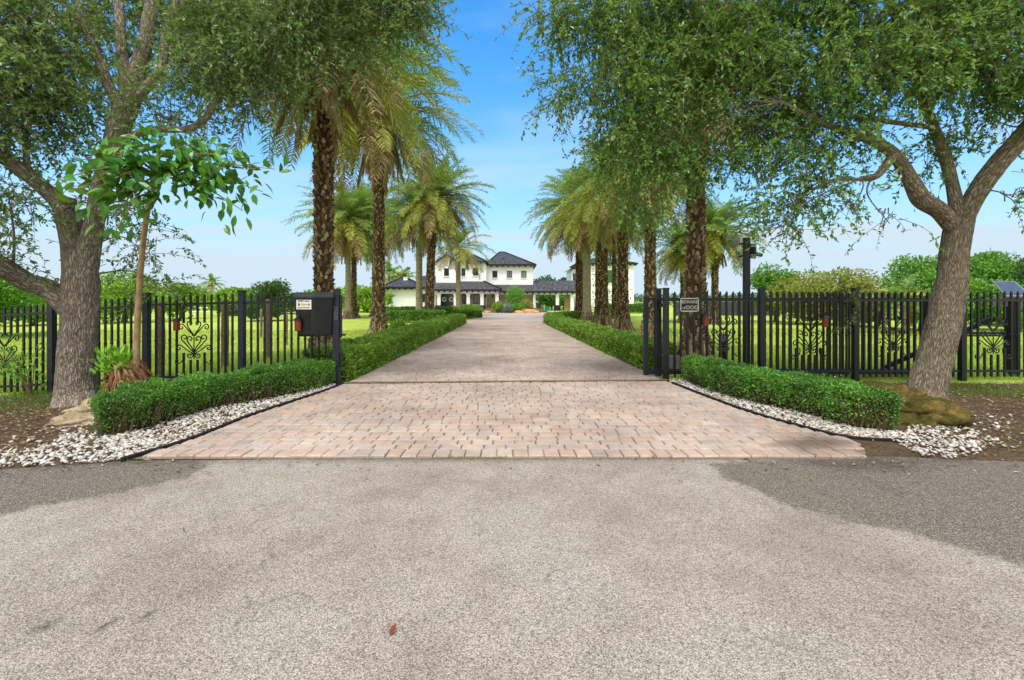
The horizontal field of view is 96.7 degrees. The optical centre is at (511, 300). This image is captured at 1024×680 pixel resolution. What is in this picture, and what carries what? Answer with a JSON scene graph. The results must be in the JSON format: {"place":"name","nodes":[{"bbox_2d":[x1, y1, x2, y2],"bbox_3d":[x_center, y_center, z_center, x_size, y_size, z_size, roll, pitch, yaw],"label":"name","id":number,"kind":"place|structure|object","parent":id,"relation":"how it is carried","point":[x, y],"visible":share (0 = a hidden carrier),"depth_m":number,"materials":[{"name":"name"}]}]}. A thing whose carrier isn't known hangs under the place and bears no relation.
{"place":"outdoors","nodes":[
{"label":"outdoors","id":0,"kind":"place"},
{"bbox_2d":[0,383,335,467],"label":"white gravel","id":1,"kind":"structure","parent":0,"point":[137,437],"depth_m":5.16,"materials":[{"name":"gravel"}]},
{"bbox_2d":[143,321,866,460],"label":"driveway","id":2,"kind":"structure","parent":0,"point":[306,428],"depth_m":6.13,"materials":[{"name":"brick"}]},
{"bbox_2d":[341,379,667,383],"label":"gate track","id":3,"kind":"structure","parent":2,"relation":"on","point":[501,381],"depth_m":8.80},
{"bbox_2d":[643,292,929,374],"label":"sliding gate","id":4,"kind":"structure","parent":2,"relation":"on","point":[647,370],"depth_m":9.60,"materials":[{"name":"black metal"}]},
{"bbox_2d":[0,457,1023,679],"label":"road","id":5,"kind":"structure","parent":0,"point":[590,569],"depth_m":2.69,"materials":[{"name":"asphalt"}]},
{"bbox_2d":[113,453,507,462],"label":"joint grass","id":6,"kind":"structure","parent":5,"relation":"on","point":[436,456],"depth_m":4.58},
{"bbox_2d":[0,301,1023,460],"bbox_3d":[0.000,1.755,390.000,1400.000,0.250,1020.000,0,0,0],"label":"lawn","id":7,"kind":"structure","parent":0,"point":[362,322],"depth_m":27.29,"materials":[{"name":"plant"}]},
{"bbox_2d":[0,278,46,329],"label":"garden tree","id":8,"kind":"object","parent":7,"relation":"on","point":[12,296],"visible":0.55,"depth_m":21.75,"materials":[{"name":"green plant"}]},
{"bbox_2d":[0,343,46,395],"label":"leafy shoot","id":9,"kind":"object","parent":7,"relation":"on","point":[26,384],"visible":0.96,"depth_m":8.88,"materials":[{"name":"green plant"}]},
{"bbox_2d":[6,301,58,325],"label":"garden tree","id":10,"kind":"object","parent":7,"relation":"on","point":[33,319],"visible":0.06,"depth_m":29.71,"materials":[{"name":"green plant"}]},
{"bbox_2d":[99,271,173,322],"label":"garden tree","id":11,"kind":"object","parent":7,"relation":"on","point":[117,290],"visible":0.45,"depth_m":32.97,"materials":[{"name":"green plant"}]},
{"bbox_2d":[0,387,313,468],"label":"soil bed","id":12,"kind":"object","parent":7,"relation":"on","point":[21,446],"visible":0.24,"depth_m":5.46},
{"bbox_2d":[43,412,105,428],"bbox_3d":[-5.534,1.640,6.006,1.198,0.384,0.576,0,0,-29],"label":"boulder","id":13,"kind":"object","parent":12,"relation":"on","point":[72,419],"visible":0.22,"depth_m":5.84,"materials":[{"name":"stone"}]},
{"bbox_2d":[62,390,113,412],"bbox_3d":[-5.961,1.643,6.874,0.780,0.551,1.232,0,0,38],"label":"boulder","id":14,"kind":"object","parent":12,"relation":"on","point":[84,406],"visible":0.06,"depth_m":6.43,"materials":[{"name":"stone"}]},
{"bbox_2d":[78,344,152,391],"bbox_3d":[-6.506,1.288,7.569,1.022,1.176,0.837,0,0,0],"label":"plant","id":15,"kind":"object","parent":12,"relation":"on","point":[124,368],"visible":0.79,"depth_m":7.43,"materials":[{"name":"green plant"}]},
{"bbox_2d":[55,114,291,366],"bbox_3d":[-4.779,-0.759,6.581,3.002,3.862,2.035,0,0,0],"label":"ficus tree","id":16,"kind":"object","parent":12,"relation":"on","point":[187,161],"visible":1,"depth_m":6.51,"materials":[{"name":"green plant"}]},
{"bbox_2d":[81,356,336,437],"bbox_3d":[-4.301,1.280,6.983,1.025,0.671,3.810,0,0,21],"label":"clipped hedge","id":17,"kind":"object","parent":12,"relation":"on","point":[128,406],"visible":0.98,"depth_m":6.35,"materials":[{"name":"green plant"}]},
{"bbox_2d":[120,381,345,461],"bbox_3d":[-3.484,1.575,6.627,0.129,0.046,4.326,0,0,9],"label":"garden edging","id":18,"kind":"object","parent":12,"relation":"on","point":[143,453],"visible":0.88,"depth_m":5.54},
{"bbox_2d":[0,0,472,407],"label":"oak tree","id":19,"kind":"object","parent":12,"relation":"on","point":[72,298],"visible":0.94,"depth_m":7.56,"materials":[{"name":"green plant"}]},
{"bbox_2d":[332,289,345,384],"bbox_3d":[-3.260,0.743,8.600,0.221,1.915,0.122,0,0,0],"label":"gate post","id":20,"kind":"object","parent":12,"relation":"on","point":[337,328],"visible":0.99,"depth_m":8.54,"materials":[{"name":"black metal"}]},
{"bbox_2d":[0,379,1023,480],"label":"leaf litter","id":21,"kind":"object","parent":12,"relation":"on","point":[47,411],"visible":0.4,"depth_m":5.67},
{"bbox_2d":[158,301,164,375],"bbox_3d":[-8.192,0.962,10.600,0.193,1.885,0.188,0,0,0],"label":"wooden post","id":22,"kind":"object","parent":7,"relation":"on","point":[159,340],"visible":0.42,"depth_m":10.54,"materials":[{"name":"brown wood"}]},
{"bbox_2d":[0,290,326,392],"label":"metal fence","id":23,"kind":"object","parent":7,"relation":"on","point":[51,312],"visible":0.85,"depth_m":8.94,"materials":[{"name":"black metal"}]},
{"bbox_2d":[171,316,182,330],"bbox_3d":[-6.517,0.444,8.845,0.150,0.284,0.150,0,0,0],"label":"hanging lantern","id":24,"kind":"object","parent":23,"relation":"hanging from","point":[176,320],"visible":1,"depth_m":8.80,"materials":[{"name":"red metal"}]},
{"bbox_2d":[293,292,334,336],"bbox_3d":[-3.637,0.255,8.549,0.634,0.805,0.703,0,0,0],"label":"mailbox","id":25,"kind":"object","parent":23,"relation":"attached to","point":[314,311],"visible":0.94,"depth_m":8.25,"materials":[{"name":"black plastic"}]},
{"bbox_2d":[292,315,302,330],"bbox_3d":[-3.852,0.408,8.185,0.150,0.284,0.150,0,0,0],"label":"hanging lantern","id":26,"kind":"object","parent":25,"relation":"hanging from","point":[297,323],"visible":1,"depth_m":8.14,"materials":[{"name":"red metal"}]},
{"bbox_2d":[151,281,210,318],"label":"garden tree","id":27,"kind":"object","parent":7,"relation":"on","point":[186,290],"visible":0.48,"depth_m":39.89,"materials":[{"name":"green plant"}]},
{"bbox_2d":[198,273,225,293],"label":"coconut palm","id":28,"kind":"object","parent":7,"relation":"on","point":[211,280],"visible":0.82,"depth_m":119.47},
{"bbox_2d":[221,300,228,366],"bbox_3d":[-7.508,0.912,11.900,0.193,1.885,0.188,0,0,0],"label":"wooden post","id":29,"kind":"object","parent":7,"relation":"on","point":[222,334],"visible":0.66,"depth_m":11.83,"materials":[{"name":"brown wood"}]},
{"bbox_2d":[202,286,254,315],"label":"garden tree","id":30,"kind":"object","parent":7,"relation":"on","point":[229,291],"visible":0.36,"depth_m":46.89,"materials":[{"name":"green plant"}]},
{"bbox_2d":[260,309,262,337],"bbox_3d":[-12.122,1.149,22.005,0.127,1.475,0.127,0,0,0],"label":"wooden post","id":31,"kind":"object","parent":7,"relation":"on","point":[261,322],"visible":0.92,"depth_m":21.96,"materials":[{"name":"brown wood"}]},
{"bbox_2d":[234,277,294,319],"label":"garden tree","id":32,"kind":"object","parent":7,"relation":"on","point":[274,287],"visible":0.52,"depth_m":35.71,"materials":[{"name":"green plant"}]},
{"bbox_2d":[266,299,269,357],"bbox_3d":[-7.300,0.896,13.600,0.193,1.885,0.188,0,0,0],"label":"wooden post","id":33,"kind":"object","parent":7,"relation":"on","point":[267,330],"visible":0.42,"depth_m":13.53,"materials":[{"name":"brown wood"}]},
{"bbox_2d":[156,284,395,311],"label":"treeline","id":34,"kind":"object","parent":7,"relation":"on","point":[388,295],"visible":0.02,"depth_m":65.60,"materials":[{"name":"green plant"}]},
{"bbox_2d":[286,311,287,344],"bbox_3d":[-9.426,1.195,19.005,0.127,1.475,0.127,0,0,0],"label":"wooden post","id":35,"kind":"object","parent":7,"relation":"on","point":[286,328],"visible":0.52,"depth_m":18.99,"materials":[{"name":"brown wood"}]},
{"bbox_2d":[151,0,472,358],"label":"date palm","id":36,"kind":"object","parent":7,"relation":"on","point":[325,137],"visible":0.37,"depth_m":12.29,"materials":[{"name":"plant"}]},
{"bbox_2d":[280,181,398,318],"bbox_3d":[-14.535,-4.352,39.827,10.364,12.140,9.866,0,0,0],"label":"date palm","id":37,"kind":"object","parent":7,"relation":"on","point":[350,199],"visible":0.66,"depth_m":38.91,"materials":[{"name":"plant"}]},
{"bbox_2d":[294,180,404,317],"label":"date palm","id":38,"kind":"object","parent":7,"relation":"on","point":[354,287],"visible":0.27,"depth_m":41.51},
{"bbox_2d":[357,287,371,312],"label":"garden tree","id":39,"kind":"object","parent":7,"relation":"on","point":[364,300],"visible":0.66,"depth_m":59.09,"materials":[{"name":"green plant"}]},
{"bbox_2d":[344,183,415,316],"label":"date palm","id":40,"kind":"object","parent":7,"relation":"on","point":[396,261],"visible":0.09,"depth_m":45.63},
{"bbox_2d":[282,29,484,334],"bbox_3d":[-5.985,-5.157,20.774,9.547,13.741,9.815,0,0,0],"label":"date palm","id":41,"kind":"object","parent":7,"relation":"on","point":[390,157],"visible":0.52,"depth_m":20.48,"materials":[{"name":"plant"}]},
{"bbox_2d":[301,313,466,381],"bbox_3d":[-3.648,1.230,20.021,1.294,0.954,22.539,0,0,0],"label":"clipped hedge","id":42,"kind":"object","parent":7,"relation":"on","point":[367,352],"visible":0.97,"depth_m":11.63,"materials":[{"name":"green plant"}]},
{"bbox_2d":[369,260,408,284],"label":"coconut palm","id":43,"kind":"object","parent":7,"relation":"on","point":[389,270],"visible":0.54,"depth_m":85.36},
{"bbox_2d":[388,317,407,328],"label":"shrub","id":44,"kind":"object","parent":7,"relation":"on","point":[396,323],"visible":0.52,"depth_m":21.82,"materials":[{"name":"green plant"}]},
{"bbox_2d":[387,265,415,279],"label":"coconut palm","id":45,"kind":"object","parent":7,"relation":"on","point":[405,274],"visible":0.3,"depth_m":89.33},
{"bbox_2d":[386,309,446,322],"bbox_3d":[-7.171,1.142,33.492,4.675,1.085,1.625,0,0,0],"label":"clipped hedge","id":46,"kind":"object","parent":7,"relation":"on","point":[412,315],"visible":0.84,"depth_m":32.96,"materials":[{"name":"green plant"}]},
{"bbox_2d":[365,179,473,309],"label":"date palm","id":47,"kind":"object","parent":7,"relation":"on","point":[421,244],"visible":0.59,"depth_m":35.24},
{"bbox_2d":[386,306,452,315],"bbox_3d":[-8.483,1.085,40.231,6.496,1.237,1.776,0,0,-5],"label":"clipped hedge","id":48,"kind":"object","parent":7,"relation":"on","point":[448,309],"visible":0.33,"depth_m":39.73,"materials":[{"name":"green plant"}]},
{"bbox_2d":[384,152,497,309],"bbox_3d":[-5.765,-4.750,34.998,9.434,12.915,9.352,0,0,0],"label":"date palm","id":49,"kind":"object","parent":7,"relation":"on","point":[444,201],"visible":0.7,"depth_m":34.21,"materials":[{"name":"plant"}]},
{"bbox_2d":[446,309,482,318],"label":"clipped hedge","id":50,"kind":"object","parent":7,"relation":"on","point":[470,313],"visible":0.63,"depth_m":40.63,"materials":[{"name":"green plant"}]},
{"bbox_2d":[435,224,497,307],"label":"slim palm","id":51,"kind":"object","parent":7,"relation":"on","point":[458,254],"visible":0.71,"depth_m":46.77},
{"bbox_2d":[457,303,482,311],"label":"shrub","id":52,"kind":"object","parent":7,"relation":"on","point":[470,306],"visible":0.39,"depth_m":44.51,"materials":[{"name":"green plant"}]},
{"bbox_2d":[385,251,575,310],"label":"villa","id":53,"kind":"object","parent":7,"relation":"on","point":[501,273],"visible":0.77,"depth_m":70.91,"materials":[{"name":"white paint"}]},
{"bbox_2d":[441,294,453,305],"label":"front door","id":54,"kind":"structure","parent":53,"relation":"in","point":[446,299],"depth_m":70.91,"materials":[{"name":"black wood"}]},
{"bbox_2d":[474,294,479,304],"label":"window","id":55,"kind":"structure","parent":53,"relation":"in","point":[476,296],"depth_m":70.91,"materials":[{"name":"grey glass"}]},
{"bbox_2d":[0,327,1022,392],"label":"paddock grass","id":56,"kind":"structure","parent":7,"relation":"on","point":[274,356],"depth_m":14.96,"materials":[{"name":"plant"}]},
{"bbox_2d":[0,380,1023,457],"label":"verge grass","id":57,"kind":"structure","parent":7,"relation":"on","point":[18,395],"depth_m":8.03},
{"bbox_2d":[535,295,553,308],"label":"shrub","id":58,"kind":"object","parent":7,"relation":"on","point":[538,298],"visible":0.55,"depth_m":79.04,"materials":[{"name":"green plant"}]},
{"bbox_2d":[533,274,558,280],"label":"garden tree","id":59,"kind":"object","parent":7,"relation":"on","point":[548,277],"visible":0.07,"depth_m":93.84,"materials":[{"name":"green plant"}]},
{"bbox_2d":[539,295,562,309],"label":"shrub","id":60,"kind":"object","parent":7,"relation":"on","point":[553,298],"visible":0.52,"depth_m":79.21,"materials":[{"name":"green plant"}]},
{"bbox_2d":[559,295,568,309],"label":"shrub","id":61,"kind":"object","parent":7,"relation":"on","point":[561,298],"visible":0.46,"depth_m":78.71,"materials":[{"name":"green plant"}]},
{"bbox_2d":[564,298,569,309],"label":"leaning board","id":62,"kind":"object","parent":7,"relation":"on","point":[566,303],"visible":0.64,"depth_m":72.12,"materials":[{"name":"brown wood"}]},
{"bbox_2d":[519,168,616,311],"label":"date palm","id":63,"kind":"object","parent":7,"relation":"on","point":[579,285],"visible":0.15,"depth_m":41.22,"materials":[{"name":"green plant"}]},
{"bbox_2d":[525,158,641,320],"bbox_3d":[5.888,-4.657,37.130,9.892,12.731,10.151,0,0,0],"label":"date palm","id":64,"kind":"object","parent":7,"relation":"on","point":[586,314],"visible":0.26,"depth_m":36.69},
{"bbox_2d":[542,161,642,325],"bbox_3d":[5.897,-3.831,29.830,8.041,11.085,8.166,0,0,0],"label":"date palm","id":65,"kind":"object","parent":7,"relation":"on","point":[601,313],"visible":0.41,"depth_m":29.64,"materials":[{"name":"green plant"}]},
{"bbox_2d":[565,258,637,309],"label":"outbuilding","id":66,"kind":"structure","parent":7,"relation":"on","point":[572,276],"depth_m":77.00,"materials":[{"name":"white paint"}]},
{"bbox_2d":[543,310,677,369],"bbox_3d":[3.238,1.262,24.260,3.264,0.928,27.978,0,0,4],"label":"clipped hedge","id":67,"kind":"object","parent":7,"relation":"on","point":[626,346],"visible":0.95,"depth_m":13.85,"materials":[{"name":"green plant"}]},
{"bbox_2d":[556,128,683,331],"bbox_3d":[5.802,-3.600,24.252,7.498,10.616,7.387,0,0,-23],"label":"date palm","id":68,"kind":"object","parent":7,"relation":"on","point":[622,320],"visible":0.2,"depth_m":23.95,"materials":[{"name":"green plant"}]},
{"bbox_2d":[581,219,665,318],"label":"date palm","id":69,"kind":"object","parent":7,"relation":"on","point":[614,283],"visible":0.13,"depth_m":39.83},
{"bbox_2d":[609,303,642,312],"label":"clipped hedge","id":70,"kind":"object","parent":7,"relation":"on","point":[636,307],"visible":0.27,"depth_m":56.53,"materials":[{"name":"green plant"}]},
{"bbox_2d":[579,130,721,337],"bbox_3d":[5.902,-2.964,19.869,5.999,9.352,6.395,0,0,0],"label":"date palm","id":71,"kind":"object","parent":7,"relation":"on","point":[650,276],"visible":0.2,"depth_m":19.59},
{"bbox_2d":[655,288,662,375],"bbox_3d":[3.170,0.720,9.781,0.122,1.960,0.270,0,0,0],"label":"gate post","id":72,"kind":"object","parent":7,"relation":"on","point":[658,294],"visible":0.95,"depth_m":9.81,"materials":[{"name":"black metal"}]},
{"bbox_2d":[669,355,679,368],"bbox_3d":[3.620,1.430,10.200,0.260,0.380,0.300,0,0,0],"label":"gate motor","id":73,"kind":"object","parent":7,"relation":"on","point":[671,362],"visible":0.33,"depth_m":10.08,"materials":[{"name":"grey plastic"}]},
{"bbox_2d":[643,220,725,322],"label":"date palm","id":74,"kind":"object","parent":7,"relation":"on","point":[671,256],"visible":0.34,"depth_m":32.50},
{"bbox_2d":[634,292,756,306],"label":"treeline","id":75,"kind":"object","parent":7,"relation":"on","point":[637,299],"visible":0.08,"depth_m":108.56,"materials":[{"name":"green plant"}]},
{"bbox_2d":[586,0,815,357],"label":"date palm","id":76,"kind":"object","parent":7,"relation":"on","point":[696,253],"visible":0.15,"depth_m":12.37,"materials":[{"name":"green plant"}]},
{"bbox_2d":[664,196,771,324],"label":"date palm","id":77,"kind":"object","parent":7,"relation":"on","point":[713,240],"visible":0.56,"depth_m":30.20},
{"bbox_2d":[718,334,728,358],"bbox_3d":[4.830,1.183,10.384,0.192,0.835,0.144,0,0,0],"label":"gate box","id":78,"kind":"object","parent":7,"relation":"on","point":[723,353],"visible":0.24,"depth_m":10.37,"materials":[{"name":"grey plastic"}]},
{"bbox_2d":[676,301,779,315],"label":"hedge","id":79,"kind":"object","parent":7,"relation":"on","point":[722,309],"visible":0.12,"depth_m":45.98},
{"bbox_2d":[726,235,762,365],"bbox_3d":[5.343,0.103,10.480,0.797,3.194,0.292,0,0,0],"label":"light post","id":80,"kind":"object","parent":7,"relation":"on","point":[747,255],"visible":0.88,"depth_m":10.44,"materials":[{"name":"black metal"}]},
{"bbox_2d":[750,261,804,321],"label":"garden tree","id":81,"kind":"object","parent":7,"relation":"on","point":[765,278],"visible":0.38,"depth_m":33.55,"materials":[{"name":"green plant"}]},
{"bbox_2d":[765,266,880,323],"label":"garden tree","id":82,"kind":"object","parent":7,"relation":"on","point":[825,283],"visible":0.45,"depth_m":29.25,"materials":[{"name":"green plant"}]},
{"bbox_2d":[662,288,1023,381],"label":"metal fence","id":83,"kind":"object","parent":7,"relation":"on","point":[961,370],"visible":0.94,"depth_m":9.18,"materials":[{"name":"black metal"}]},
{"bbox_2d":[680,298,698,311],"bbox_3d":[3.559,0.115,9.124,0.370,0.320,0.016,0,0,0],"label":"warning sign","id":84,"kind":"object","parent":83,"relation":"attached to","point":[689,304],"visible":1,"depth_m":9.12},
{"bbox_2d":[702,312,710,325],"bbox_3d":[3.863,0.366,9.065,0.150,0.284,0.150,0,0,0],"label":"hanging lantern","id":85,"kind":"object","parent":83,"relation":"hanging from","point":[706,316],"visible":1,"depth_m":9.02,"materials":[{"name":"red metal"}]},
{"bbox_2d":[819,313,830,326],"bbox_3d":[6.246,0.392,9.085,0.150,0.284,0.150,0,0,0],"label":"hanging lantern","id":86,"kind":"object","parent":83,"relation":"hanging from","point":[824,317],"visible":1,"depth_m":9.04,"materials":[{"name":"red metal"}]},
{"bbox_2d":[828,289,861,334],"bbox_3d":[6.602,0.169,9.004,0.644,1.045,0.237,0,0,0],"label":"climbing vine","id":87,"kind":"object","parent":83,"relation":"attached to","point":[854,317],"visible":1,"depth_m":8.99,"materials":[{"name":"green plant"}]},
{"bbox_2d":[679,383,1023,461],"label":"soil bed","id":88,"kind":"object","parent":7,"relation":"on","point":[882,449],"visible":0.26,"depth_m":5.44,"materials":[{"name":"soil"}]},
{"bbox_2d":[493,0,1023,399],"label":"oak tree","id":89,"kind":"object","parent":88,"relation":"on","point":[931,30],"visible":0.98,"depth_m":7.35,"materials":[{"name":"green plant"}]},
{"bbox_2d":[678,353,904,431],"bbox_3d":[3.957,1.282,7.179,0.918,0.675,3.942,0,0,-17],"label":"clipped hedge","id":90,"kind":"object","parent":88,"relation":"on","point":[851,402],"visible":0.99,"depth_m":6.42,"materials":[{"name":"green plant"}]},
{"bbox_2d":[668,379,1021,459],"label":"white gravel","id":91,"kind":"structure","parent":88,"relation":"on","point":[845,430],"depth_m":5.46,"materials":[{"name":"gravel"}]},
{"bbox_2d":[672,381,917,442],"bbox_3d":[3.514,1.575,6.789,0.655,0.047,3.928,0,0,-22],"label":"garden edging","id":92,"kind":"object","parent":91,"relation":"on","point":[875,439],"visible":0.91,"depth_m":5.66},
{"bbox_2d":[861,379,928,396],"bbox_3d":[5.689,1.512,6.973,1.114,0.597,0.751,0,0,34],"label":"boulder","id":93,"kind":"object","parent":88,"relation":"on","point":[907,389],"visible":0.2,"depth_m":6.76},
{"bbox_2d":[890,393,973,427],"bbox_3d":[5.294,1.581,6.081,1.241,0.639,0.916,0,0,9],"label":"boulder","id":94,"kind":"object","parent":88,"relation":"on","point":[931,411],"visible":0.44,"depth_m":5.78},
{"bbox_2d":[847,276,904,327],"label":"garden tree","id":95,"kind":"object","parent":7,"relation":"on","point":[868,286],"visible":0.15,"depth_m":26.96,"materials":[{"name":"green plant"}]},
{"bbox_2d":[866,274,930,332],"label":"areca palm","id":96,"kind":"object","parent":7,"relation":"on","point":[907,285],"visible":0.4,"depth_m":21.91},
{"bbox_2d":[875,253,974,330],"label":"garden tree","id":97,"kind":"object","parent":7,"relation":"on","point":[925,271],"visible":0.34,"depth_m":23.88,"materials":[{"name":"green plant"}]},
{"bbox_2d":[885,301,1003,368],"bbox_3d":[9.469,0.850,10.022,2.570,1.700,0.267,0,0,4],"label":"corral brace","id":98,"kind":"object","parent":7,"relation":"on","point":[924,317],"visible":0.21,"depth_m":9.98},
{"bbox_2d":[967,278,986,315],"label":"garden tree","id":99,"kind":"object","parent":7,"relation":"on","point":[975,282],"visible":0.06,"depth_m":25.43,"materials":[{"name":"green plant"}]},
{"bbox_2d":[967,278,1023,331],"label":"garden tree","id":100,"kind":"object","parent":7,"relation":"on","point":[988,288],"visible":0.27,"depth_m":23.97,"materials":[{"name":"green plant"}]},
{"bbox_2d":[970,247,1023,324],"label":"garden tree","id":101,"kind":"object","parent":7,"relation":"on","point":[986,266],"visible":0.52,"depth_m":28.98,"materials":[{"name":"green plant"}]},
{"bbox_2d":[984,258,1023,286],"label":"garden tree","id":102,"kind":"object","parent":7,"relation":"on","point":[1018,272],"visible":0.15,"depth_m":27.68,"materials":[{"name":"green plant"}]},
{"bbox_2d":[992,281,1023,376],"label":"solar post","id":103,"kind":"object","parent":7,"relation":"on","point":[1008,287],"visible":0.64,"depth_m":9.78,"materials":[{"name":"black metal"}]},
{"bbox_2d":[0,0,1023,299],"label":"sky","id":104,"kind":"structure","parent":0,"point":[271,250],"materials":[{"name":"blue"}]},
{"bbox_2d":[466,311,560,321],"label":"courtyard paving","id":105,"kind":"structure","parent":0,"point":[487,317],"depth_m":42.12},
{"bbox_2d":[491,301,504,312],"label":"shrub","id":106,"kind":"object","parent":105,"relation":"on","point":[497,306],"visible":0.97,"depth_m":57.21,"materials":[{"name":"green plant"}]},
{"bbox_2d":[482,308,546,312],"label":"island mound","id":107,"kind":"object","parent":105,"relation":"on","point":[538,309],"visible":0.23,"depth_m":59.70,"materials":[{"name":"soil"}]},
{"bbox_2d":[506,302,527,310],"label":"shrub","id":108,"kind":"object","parent":107,"relation":"on","point":[516,306],"visible":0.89,"depth_m":57.70,"materials":[{"name":"green plant"}]},
{"bbox_2d":[520,299,532,308],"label":"shrub","id":109,"kind":"object","parent":107,"relation":"on","point":[527,303],"visible":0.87,"depth_m":58.69,"materials":[{"name":"green plant"}]},
{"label":"island rock","id":110,"kind":"object","parent":107,"relation":"on","visible":0},
{"bbox_2d":[504,286,525,304],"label":"shrub","id":111,"kind":"object","parent":110,"relation":"on","point":[512,296],"visible":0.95,"depth_m":60.52,"materials":[{"name":"green plant"}]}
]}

